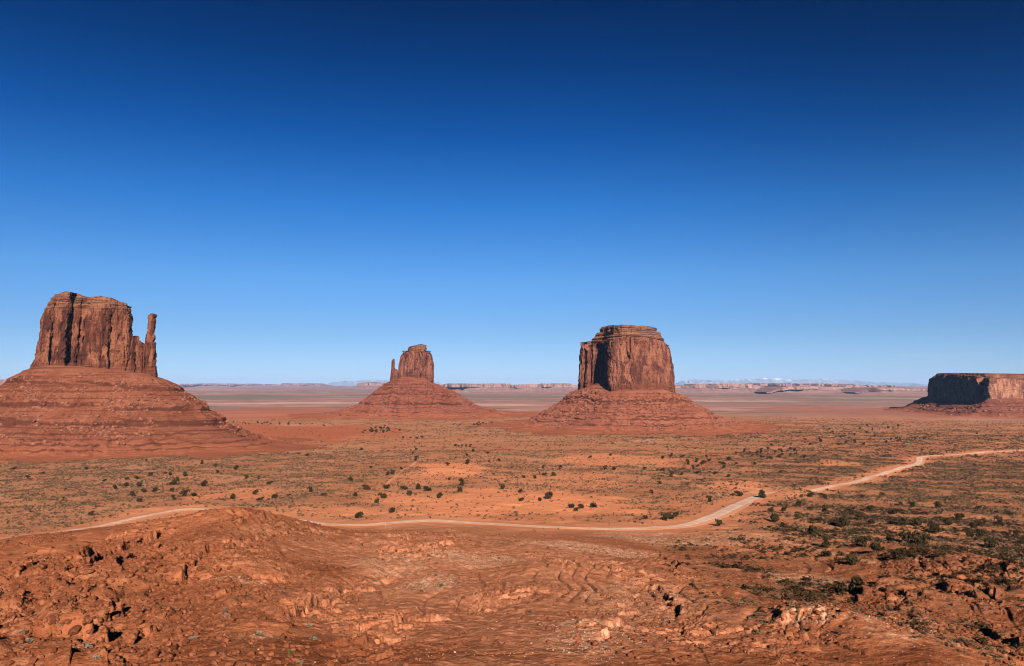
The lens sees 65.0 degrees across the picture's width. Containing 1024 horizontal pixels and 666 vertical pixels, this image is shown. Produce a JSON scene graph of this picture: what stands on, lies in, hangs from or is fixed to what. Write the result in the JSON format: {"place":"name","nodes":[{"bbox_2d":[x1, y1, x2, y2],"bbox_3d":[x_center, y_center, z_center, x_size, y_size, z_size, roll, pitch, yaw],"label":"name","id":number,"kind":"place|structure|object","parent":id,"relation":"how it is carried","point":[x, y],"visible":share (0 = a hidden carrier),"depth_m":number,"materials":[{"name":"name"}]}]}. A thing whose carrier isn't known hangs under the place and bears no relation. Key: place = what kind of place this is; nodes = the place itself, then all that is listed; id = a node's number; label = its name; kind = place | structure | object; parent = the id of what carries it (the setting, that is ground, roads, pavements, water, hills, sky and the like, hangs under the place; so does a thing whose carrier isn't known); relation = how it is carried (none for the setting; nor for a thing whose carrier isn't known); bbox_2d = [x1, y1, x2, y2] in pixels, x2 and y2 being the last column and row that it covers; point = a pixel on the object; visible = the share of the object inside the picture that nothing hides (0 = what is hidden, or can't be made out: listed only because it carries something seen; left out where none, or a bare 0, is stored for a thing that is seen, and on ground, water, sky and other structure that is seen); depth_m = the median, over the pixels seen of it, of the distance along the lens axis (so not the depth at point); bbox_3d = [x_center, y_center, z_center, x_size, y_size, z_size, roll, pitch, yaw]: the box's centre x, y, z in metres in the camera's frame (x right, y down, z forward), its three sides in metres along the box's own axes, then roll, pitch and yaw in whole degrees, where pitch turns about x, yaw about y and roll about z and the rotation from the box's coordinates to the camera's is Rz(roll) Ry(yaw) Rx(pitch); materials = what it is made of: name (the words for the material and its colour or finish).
{"place":"outdoors","nodes":[
{"label":"outdoors","id":0,"kind":"place"},
{"bbox_2d":[326,380,442,385],"bbox_3d":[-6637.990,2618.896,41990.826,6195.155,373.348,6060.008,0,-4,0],"label":"mountains","id":1,"kind":"structure","parent":0,"point":[347,383],"depth_m":41196.31,"materials":[{"name":"grey stone"}]},
{"bbox_2d":[0,386,1023,665],"bbox_3d":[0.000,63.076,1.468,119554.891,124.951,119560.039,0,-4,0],"label":"ground","id":2,"kind":"structure","parent":0,"point":[272,406],"depth_m":290.73,"materials":[{"name":"red soil"}]},
{"bbox_2d":[4,560,11,565],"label":"boulder","id":3,"kind":"object","parent":2,"relation":"on","point":[7,562],"visible":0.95,"depth_m":224.32,"materials":[{"name":"orange stone"}]},
{"bbox_2d":[11,582,19,589],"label":"boulder","id":4,"kind":"object","parent":2,"relation":"on","point":[15,585],"visible":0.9,"depth_m":181.03,"materials":[{"name":"orange stone"}]},
{"bbox_2d":[16,588,25,594],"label":"boulder","id":5,"kind":"object","parent":2,"relation":"on","point":[23,590],"visible":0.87,"depth_m":176.84,"materials":[{"name":"orange stone"}]},
{"bbox_2d":[17,577,26,582],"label":"boulder","id":6,"kind":"object","parent":2,"relation":"on","point":[21,579],"visible":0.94,"depth_m":191.17,"materials":[{"name":"orange stone"}]},
{"bbox_2d":[24,610,33,615],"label":"boulder","id":7,"kind":"object","parent":2,"relation":"on","point":[28,613],"visible":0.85,"depth_m":166.26,"materials":[{"name":"orange stone"}]},
{"bbox_2d":[33,593,43,597],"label":"boulder","id":8,"kind":"object","parent":2,"relation":"on","point":[37,595],"visible":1,"depth_m":178.64,"materials":[{"name":"orange stone"}]},
{"bbox_2d":[38,563,45,569],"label":"boulder","id":9,"kind":"object","parent":2,"relation":"on","point":[41,566],"visible":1,"depth_m":201.93,"materials":[{"name":"orange stone"}]},
{"bbox_2d":[39,599,45,605],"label":"boulder","id":10,"kind":"object","parent":2,"relation":"on","point":[42,602],"visible":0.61,"depth_m":171.02,"materials":[{"name":"orange stone"}]},
{"bbox_2d":[41,586,49,592],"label":"boulder","id":11,"kind":"object","parent":2,"relation":"on","point":[45,589],"visible":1,"depth_m":181.23,"materials":[{"name":"orange stone"}]},
{"bbox_2d":[45,601,53,608],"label":"boulder","id":12,"kind":"object","parent":2,"relation":"on","point":[50,604],"visible":0.87,"depth_m":162.06,"materials":[{"name":"orange stone"}]},
{"bbox_2d":[48,615,55,624],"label":"boulder","id":13,"kind":"object","parent":2,"relation":"on","point":[51,619],"visible":1,"depth_m":134.06,"materials":[{"name":"orange stone"}]},
{"bbox_2d":[59,579,67,585],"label":"boulder","id":14,"kind":"object","parent":2,"relation":"on","point":[63,582],"visible":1,"depth_m":184.83,"materials":[{"name":"orange stone"}]},
{"bbox_2d":[64,597,73,601],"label":"boulder","id":15,"kind":"object","parent":2,"relation":"on","point":[71,599],"visible":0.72,"depth_m":169.14,"materials":[{"name":"orange stone"}]},
{"bbox_2d":[67,573,75,577],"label":"boulder","id":16,"kind":"object","parent":2,"relation":"on","point":[72,575],"visible":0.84,"depth_m":194.52,"materials":[{"name":"orange stone"}]},
{"bbox_2d":[68,625,81,635],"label":"boulder","id":17,"kind":"object","parent":2,"relation":"on","point":[74,630],"visible":1,"depth_m":132.40,"materials":[{"name":"orange stone"}]},
{"bbox_2d":[72,589,80,595],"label":"boulder","id":18,"kind":"object","parent":2,"relation":"on","point":[76,592],"visible":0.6,"depth_m":173.99,"materials":[{"name":"orange stone"}]},
{"bbox_2d":[83,568,88,574],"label":"boulder","id":19,"kind":"object","parent":2,"relation":"on","point":[85,571],"visible":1,"depth_m":195.59,"materials":[{"name":"orange stone"}]},
{"bbox_2d":[81,642,91,647],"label":"sagebrush","id":20,"kind":"object","parent":2,"relation":"on","point":[87,645],"visible":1,"depth_m":118.17,"materials":[{"name":"beige plant"}]},
{"bbox_2d":[85,617,92,623],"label":"boulder","id":21,"kind":"object","parent":2,"relation":"on","point":[88,620],"visible":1,"depth_m":133.39,"materials":[{"name":"orange stone"}]},
{"bbox_2d":[95,599,105,606],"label":"boulder","id":22,"kind":"object","parent":2,"relation":"on","point":[98,602],"visible":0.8,"depth_m":163.05,"materials":[{"name":"orange stone"}]},
{"bbox_2d":[98,583,105,587],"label":"boulder","id":23,"kind":"object","parent":2,"relation":"on","point":[101,585],"visible":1,"depth_m":178.85,"materials":[{"name":"orange stone"}]},
{"bbox_2d":[108,606,113,612],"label":"boulder","id":24,"kind":"object","parent":2,"relation":"on","point":[111,609],"visible":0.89,"depth_m":159.54,"materials":[{"name":"orange stone"}]},
{"bbox_2d":[112,566,122,572],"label":"boulder","id":25,"kind":"object","parent":2,"relation":"on","point":[119,569],"visible":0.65,"depth_m":197.80,"materials":[{"name":"orange stone"}]},
{"bbox_2d":[125,571,133,577],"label":"boulder","id":26,"kind":"object","parent":2,"relation":"on","point":[129,574],"visible":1,"depth_m":189.96,"materials":[{"name":"orange stone"}]},
{"bbox_2d":[127,639,134,644],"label":"boulder","id":27,"kind":"object","parent":2,"relation":"on","point":[131,641],"visible":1,"depth_m":126.87,"materials":[{"name":"orange stone"}]},
{"bbox_2d":[128,633,136,639],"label":"boulder","id":28,"kind":"object","parent":2,"relation":"on","point":[132,635],"visible":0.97,"depth_m":127.68,"materials":[{"name":"orange stone"}]},
{"bbox_2d":[135,618,142,625],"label":"boulder","id":29,"kind":"object","parent":2,"relation":"on","point":[138,621],"visible":1,"depth_m":144.70,"materials":[{"name":"orange stone"}]},
{"bbox_2d":[139,566,147,571],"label":"boulder","id":30,"kind":"object","parent":2,"relation":"on","point":[144,568],"visible":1,"depth_m":201.31,"materials":[{"name":"orange stone"}]},
{"bbox_2d":[141,560,147,565],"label":"boulder","id":31,"kind":"object","parent":2,"relation":"on","point":[143,562],"visible":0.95,"depth_m":203.69,"materials":[{"name":"orange stone"}]},
{"bbox_2d":[147,568,155,573],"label":"boulder","id":32,"kind":"object","parent":2,"relation":"on","point":[151,571],"visible":1,"depth_m":201.76,"materials":[{"name":"orange stone"}]},
{"bbox_2d":[149,551,158,557],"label":"boulder","id":33,"kind":"object","parent":2,"relation":"on","point":[151,553],"visible":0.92,"depth_m":213.54,"materials":[{"name":"orange stone"}]},
{"bbox_2d":[151,541,159,548],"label":"boulder","id":34,"kind":"object","parent":2,"relation":"on","point":[156,544],"visible":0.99,"depth_m":236.19,"materials":[{"name":"orange stone"}]},
{"bbox_2d":[0,291,328,463],"bbox_3d":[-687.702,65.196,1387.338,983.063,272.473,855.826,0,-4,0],"label":"sandstone butte","id":35,"kind":"object","parent":2,"relation":"on","point":[89,384],"visible":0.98,"depth_m":1258.45,"materials":[{"name":"brown stone"}]},
{"bbox_2d":[169,478,176,484],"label":"juniper tree","id":36,"kind":"object","parent":2,"relation":"on","point":[174,481],"visible":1,"depth_m":769.25,"materials":[{"name":"green plant"}]},
{"bbox_2d":[178,489,189,495],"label":"juniper tree","id":37,"kind":"object","parent":2,"relation":"on","point":[183,492],"visible":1,"depth_m":671.84,"materials":[{"name":"green plant"}]},
{"bbox_2d":[189,559,194,565],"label":"boulder","id":38,"kind":"object","parent":2,"relation":"on","point":[192,562],"visible":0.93,"depth_m":214.08,"materials":[{"name":"orange stone"}]},
{"bbox_2d":[200,480,207,485],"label":"juniper tree","id":39,"kind":"object","parent":2,"relation":"on","point":[204,483],"visible":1,"depth_m":764.15,"materials":[{"name":"green plant"}]},
{"bbox_2d":[223,576,231,582],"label":"boulder","id":40,"kind":"object","parent":2,"relation":"on","point":[227,579],"visible":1,"depth_m":192.02,"materials":[{"name":"orange stone"}]},
{"bbox_2d":[179,383,277,386],"bbox_3d":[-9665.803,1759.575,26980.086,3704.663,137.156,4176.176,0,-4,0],"label":"desert mesa","id":41,"kind":"structure","parent":2,"relation":"on","point":[222,385],"depth_m":25704.50,"materials":[{"name":"stone"}]},
{"bbox_2d":[268,383,339,387],"bbox_3d":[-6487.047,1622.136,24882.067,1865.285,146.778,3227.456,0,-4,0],"label":"desert mesa","id":42,"kind":"structure","parent":2,"relation":"on","point":[302,385],"depth_m":23998.22,"materials":[{"name":"stone"}]},
{"bbox_2d":[355,511,363,517],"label":"juniper tree","id":43,"kind":"object","parent":2,"relation":"on","point":[358,514],"visible":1,"depth_m":508.40,"materials":[{"name":"green plant"}]},
{"bbox_2d":[348,382,384,389],"bbox_3d":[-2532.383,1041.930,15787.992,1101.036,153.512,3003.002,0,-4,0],"label":"desert mesa","id":44,"kind":"structure","parent":2,"relation":"on","point":[369,386],"depth_m":15077.65,"materials":[{"name":"stone"}]},
{"bbox_2d":[378,493,386,498],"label":"juniper tree","id":45,"kind":"object","parent":2,"relation":"on","point":[383,495],"visible":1,"depth_m":650.65,"materials":[{"name":"green plant"}]},
{"bbox_2d":[287,344,539,419],"bbox_3d":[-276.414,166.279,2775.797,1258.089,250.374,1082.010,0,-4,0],"label":"sandstone butte","id":46,"kind":"object","parent":2,"relation":"on","point":[410,389],"visible":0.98,"depth_m":2591.60,"materials":[{"name":"brown stone"}]},
{"bbox_2d":[459,478,464,485],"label":"juniper tree","id":47,"kind":"object","parent":2,"relation":"on","point":[462,482],"visible":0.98,"depth_m":747.29,"materials":[{"name":"green plant"}]},
{"bbox_2d":[441,383,577,392],"bbox_3d":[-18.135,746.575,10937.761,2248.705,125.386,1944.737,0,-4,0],"label":"desert mesa","id":48,"kind":"structure","parent":2,"relation":"on","point":[501,387],"depth_m":10382.71,"materials":[{"name":"stone"}]},
{"bbox_2d":[1,522,1021,665],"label":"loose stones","id":49,"kind":"object","parent":2,"relation":"on","point":[607,596],"visible":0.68,"depth_m":208.18,"materials":[{"name":"stone"}]},
{"bbox_2d":[0,448,1023,562],"bbox_3d":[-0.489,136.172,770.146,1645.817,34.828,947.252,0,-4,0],"label":"scrub","id":50,"kind":"object","parent":2,"relation":"on","point":[702,468],"visible":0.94,"depth_m":770.69,"materials":[{"name":"green plant"}]},
{"bbox_2d":[0,507,1023,665],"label":"loose stones","id":51,"kind":"object","parent":2,"relation":"on","point":[195,648],"visible":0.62,"depth_m":176.61,"materials":[{"name":"orange stone"}]},
{"bbox_2d":[6,416,1023,522],"bbox_3d":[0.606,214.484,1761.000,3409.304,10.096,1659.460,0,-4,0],"label":"scrub","id":52,"kind":"object","parent":2,"relation":"on","point":[825,425],"visible":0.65,"depth_m":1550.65,"materials":[{"name":"green plant"}]},
{"bbox_2d":[6,502,1023,665],"bbox_3d":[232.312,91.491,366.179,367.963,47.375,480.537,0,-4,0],"label":"scrub","id":53,"kind":"object","parent":2,"relation":"on","point":[798,591],"visible":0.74,"depth_m":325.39,"materials":[{"name":"green plant"}]},
{"bbox_2d":[544,491,552,498],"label":"juniper tree","id":54,"kind":"object","parent":2,"relation":"on","point":[549,494],"visible":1,"depth_m":623.11,"materials":[{"name":"green plant"}]},
{"bbox_2d":[463,324,809,435],"bbox_3d":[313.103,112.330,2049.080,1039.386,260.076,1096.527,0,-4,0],"label":"sandstone butte","id":55,"kind":"object","parent":2,"relation":"on","point":[626,380],"visible":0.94,"depth_m":1864.74,"materials":[{"name":"brown stone"}]},
{"bbox_2d":[661,512,669,520],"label":"juniper tree","id":56,"kind":"object","parent":2,"relation":"on","point":[665,516],"visible":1,"depth_m":493.23,"materials":[{"name":"green plant"}]},
{"bbox_2d":[715,518,722,525],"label":"juniper tree","id":57,"kind":"object","parent":2,"relation":"on","point":[718,522],"visible":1,"depth_m":470.05,"materials":[{"name":"green plant"}]},
{"bbox_2d":[675,383,766,393],"bbox_3d":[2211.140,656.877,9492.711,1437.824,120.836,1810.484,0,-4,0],"label":"desert mesa","id":58,"kind":"structure","parent":2,"relation":"on","point":[729,388],"depth_m":8928.16,"materials":[{"name":"stone"}]},
{"bbox_2d":[734,491,742,496],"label":"juniper tree","id":59,"kind":"object","parent":2,"relation":"on","point":[738,493],"visible":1,"depth_m":671.12,"materials":[{"name":"green plant"}]},
{"bbox_2d":[758,489,766,497],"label":"juniper tree","id":60,"kind":"object","parent":2,"relation":"on","point":[761,494],"visible":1,"depth_m":653.21,"materials":[{"name":"green plant"}]},
{"bbox_2d":[770,513,779,521],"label":"juniper tree","id":61,"kind":"object","parent":2,"relation":"on","point":[774,517],"visible":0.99,"depth_m":490.48,"materials":[{"name":"green plant"}]},
{"bbox_2d":[755,386,855,393],"bbox_3d":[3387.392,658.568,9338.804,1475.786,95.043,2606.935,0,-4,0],"label":"desert mesa","id":62,"kind":"structure","parent":2,"relation":"on","point":[801,390],"depth_m":8542.79,"materials":[{"name":"stone"}]},
{"bbox_2d":[807,524,818,534],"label":"juniper tree","id":63,"kind":"object","parent":2,"relation":"on","point":[812,530],"visible":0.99,"depth_m":423.57,"materials":[{"name":"green plant"}]},
{"bbox_2d":[821,505,829,514],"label":"juniper tree","id":64,"kind":"object","parent":2,"relation":"on","point":[824,510],"visible":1,"depth_m":535.09,"materials":[{"name":"green plant"}]},
{"bbox_2d":[821,535,830,546],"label":"juniper tree","id":65,"kind":"object","parent":2,"relation":"on","point":[826,539],"visible":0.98,"depth_m":369.75,"materials":[{"name":"green plant"}]},
{"bbox_2d":[821,550,831,556],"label":"juniper tree","id":66,"kind":"object","parent":2,"relation":"on","point":[826,553],"visible":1,"depth_m":340.10,"materials":[{"name":"green plant"}]},
{"bbox_2d":[747,383,911,387],"bbox_3d":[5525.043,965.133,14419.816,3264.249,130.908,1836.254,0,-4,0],"label":"desert mesa","id":67,"kind":"structure","parent":2,"relation":"on","point":[761,385],"depth_m":14040.04,"materials":[{"name":"stone"}]},
{"bbox_2d":[831,581,848,595],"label":"juniper tree","id":68,"kind":"object","parent":2,"relation":"on","point":[838,587],"visible":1,"depth_m":237.11,"materials":[{"name":"green plant"}]},
{"bbox_2d":[836,514,851,527],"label":"juniper tree","id":69,"kind":"object","parent":2,"relation":"on","point":[844,518],"visible":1,"depth_m":464.38,"materials":[{"name":"green plant"}]},
{"bbox_2d":[845,554,861,564],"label":"juniper tree","id":70,"kind":"object","parent":2,"relation":"on","point":[853,559],"visible":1,"depth_m":309.34,"materials":[{"name":"green plant"}]},
{"bbox_2d":[848,575,865,592],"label":"juniper tree","id":71,"kind":"object","parent":2,"relation":"on","point":[856,582],"visible":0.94,"depth_m":244.17,"materials":[{"name":"green plant"}]},
{"bbox_2d":[854,513,863,519],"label":"juniper tree","id":72,"kind":"object","parent":2,"relation":"on","point":[859,516],"visible":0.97,"depth_m":512.52,"materials":[{"name":"green plant"}]},
{"bbox_2d":[854,535,871,547],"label":"juniper tree","id":73,"kind":"object","parent":2,"relation":"on","point":[862,540],"visible":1,"depth_m":357.51,"materials":[{"name":"green plant"}]},
{"bbox_2d":[865,505,874,511],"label":"juniper tree","id":74,"kind":"object","parent":2,"relation":"on","point":[869,508],"visible":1,"depth_m":560.70,"materials":[{"name":"green plant"}]},
{"bbox_2d":[868,541,884,551],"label":"juniper tree","id":75,"kind":"object","parent":2,"relation":"on","point":[874,546],"visible":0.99,"depth_m":333.87,"materials":[{"name":"green plant"}]},
{"bbox_2d":[838,387,927,393],"bbox_3d":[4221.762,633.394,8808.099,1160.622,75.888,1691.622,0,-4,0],"label":"desert mesa","id":76,"kind":"structure","parent":2,"relation":"on","point":[874,390],"depth_m":8418.28,"materials":[{"name":"stone"}]},
{"bbox_2d":[885,534,894,541],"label":"juniper tree","id":77,"kind":"object","parent":2,"relation":"on","point":[891,537],"visible":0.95,"depth_m":383.07,"materials":[{"name":"green plant"}]},
{"bbox_2d":[887,518,897,524],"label":"juniper tree","id":78,"kind":"object","parent":2,"relation":"on","point":[892,521],"visible":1,"depth_m":487.76,"materials":[{"name":"green plant"}]},
{"bbox_2d":[888,508,901,512],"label":"juniper tree","id":79,"kind":"object","parent":2,"relation":"on","point":[895,510],"visible":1,"depth_m":549.43,"materials":[{"name":"green plant"}]},
{"bbox_2d":[890,547,907,559],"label":"juniper tree","id":80,"kind":"object","parent":2,"relation":"on","point":[898,552],"visible":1,"depth_m":300.22,"materials":[{"name":"green plant"}]},
{"bbox_2d":[897,517,907,525],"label":"juniper tree","id":81,"kind":"object","parent":2,"relation":"on","point":[902,521],"visible":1,"depth_m":485.50,"materials":[{"name":"green plant"}]},
{"bbox_2d":[898,530,920,545],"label":"juniper tree","id":82,"kind":"object","parent":2,"relation":"on","point":[908,535],"visible":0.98,"depth_m":381.06,"materials":[{"name":"green plant"}]},
{"bbox_2d":[907,501,915,506],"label":"juniper tree","id":83,"kind":"object","parent":2,"relation":"on","point":[912,503],"visible":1,"depth_m":602.74,"materials":[{"name":"green plant"}]},
{"bbox_2d":[911,517,921,525],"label":"juniper tree","id":84,"kind":"object","parent":2,"relation":"on","point":[917,521],"visible":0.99,"depth_m":483.31,"materials":[{"name":"green plant"}]},
{"bbox_2d":[914,531,933,542],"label":"juniper tree","id":85,"kind":"object","parent":2,"relation":"on","point":[923,536],"visible":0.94,"depth_m":394.58,"materials":[{"name":"green plant"}]},
{"bbox_2d":[925,564,931,570],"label":"boulder","id":86,"kind":"object","parent":2,"relation":"on","point":[928,567],"visible":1,"depth_m":275.72,"materials":[{"name":"orange stone"}]},
{"bbox_2d":[926,521,939,533],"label":"juniper tree","id":87,"kind":"object","parent":2,"relation":"on","point":[934,528],"visible":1,"depth_m":456.01,"materials":[{"name":"green plant"}]},
{"bbox_2d":[934,501,941,507],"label":"juniper tree","id":88,"kind":"object","parent":2,"relation":"on","point":[937,504],"visible":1,"depth_m":597.31,"materials":[{"name":"green plant"}]},
{"bbox_2d":[942,518,952,524],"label":"juniper tree","id":89,"kind":"object","parent":2,"relation":"on","point":[946,521],"visible":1,"depth_m":495.77,"materials":[{"name":"green plant"}]},
{"bbox_2d":[880,373,1023,417],"bbox_3d":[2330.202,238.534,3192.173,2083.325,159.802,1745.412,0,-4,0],"label":"sandstone mesa","id":90,"kind":"structure","parent":2,"relation":"on","point":[979,394],"depth_m":2765.96,"materials":[{"name":"brown stone"}]},
{"bbox_2d":[951,586,959,592],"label":"boulder","id":91,"kind":"object","parent":2,"relation":"on","point":[955,589],"visible":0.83,"depth_m":237.89,"materials":[{"name":"orange stone"}]},
{"bbox_2d":[954,574,965,579],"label":"boulder","id":92,"kind":"object","parent":2,"relation":"on","point":[960,576],"visible":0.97,"depth_m":254.20,"materials":[{"name":"orange stone"}]},
{"bbox_2d":[955,512,964,518],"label":"juniper tree","id":93,"kind":"object","parent":2,"relation":"on","point":[959,515],"visible":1,"depth_m":521.77,"materials":[{"name":"green plant"}]},
{"bbox_2d":[963,527,973,537],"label":"juniper tree","id":94,"kind":"object","parent":2,"relation":"on","point":[968,531],"visible":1,"depth_m":445.70,"materials":[{"name":"green plant"}]},
{"bbox_2d":[969,522,977,528],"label":"juniper tree","id":95,"kind":"object","parent":2,"relation":"on","point":[973,525],"visible":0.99,"depth_m":481.35,"materials":[{"name":"green plant"}]},
{"bbox_2d":[975,529,987,537],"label":"juniper tree","id":96,"kind":"object","parent":2,"relation":"on","point":[981,533],"visible":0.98,"depth_m":440.74,"materials":[{"name":"green plant"}]},
{"bbox_2d":[984,536,998,547],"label":"juniper tree","id":97,"kind":"object","parent":2,"relation":"on","point":[992,542],"visible":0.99,"depth_m":392.29,"materials":[{"name":"green plant"}]},
{"bbox_2d":[993,515,1003,524],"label":"juniper tree","id":98,"kind":"object","parent":2,"relation":"on","point":[999,519],"visible":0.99,"depth_m":505.22,"materials":[{"name":"green plant"}]},
{"bbox_2d":[1012,529,1021,535],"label":"juniper tree","id":99,"kind":"object","parent":2,"relation":"on","point":[1015,531],"visible":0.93,"depth_m":450.90,"materials":[{"name":"green plant"}]},
{"bbox_2d":[0,0,1023,384],"label":"sky","id":100,"kind":"structure","parent":0,"point":[295,191],"materials":[{"name":"blue"}]},
{"bbox_2d":[52,450,1023,532],"bbox_3d":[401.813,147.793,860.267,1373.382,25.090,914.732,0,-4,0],"label":"road","id":101,"kind":"structure","parent":0,"point":[732,508],"depth_m":512.39,"materials":[{"name":"beige soil"}]},
{"bbox_2d":[675,378,927,385],"bbox_3d":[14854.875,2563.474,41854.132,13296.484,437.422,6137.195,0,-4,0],"label":"mountains","id":102,"kind":"structure","parent":0,"point":[770,380],"depth_m":41170.36,"materials":[{"name":"grey stone"}]}
]}

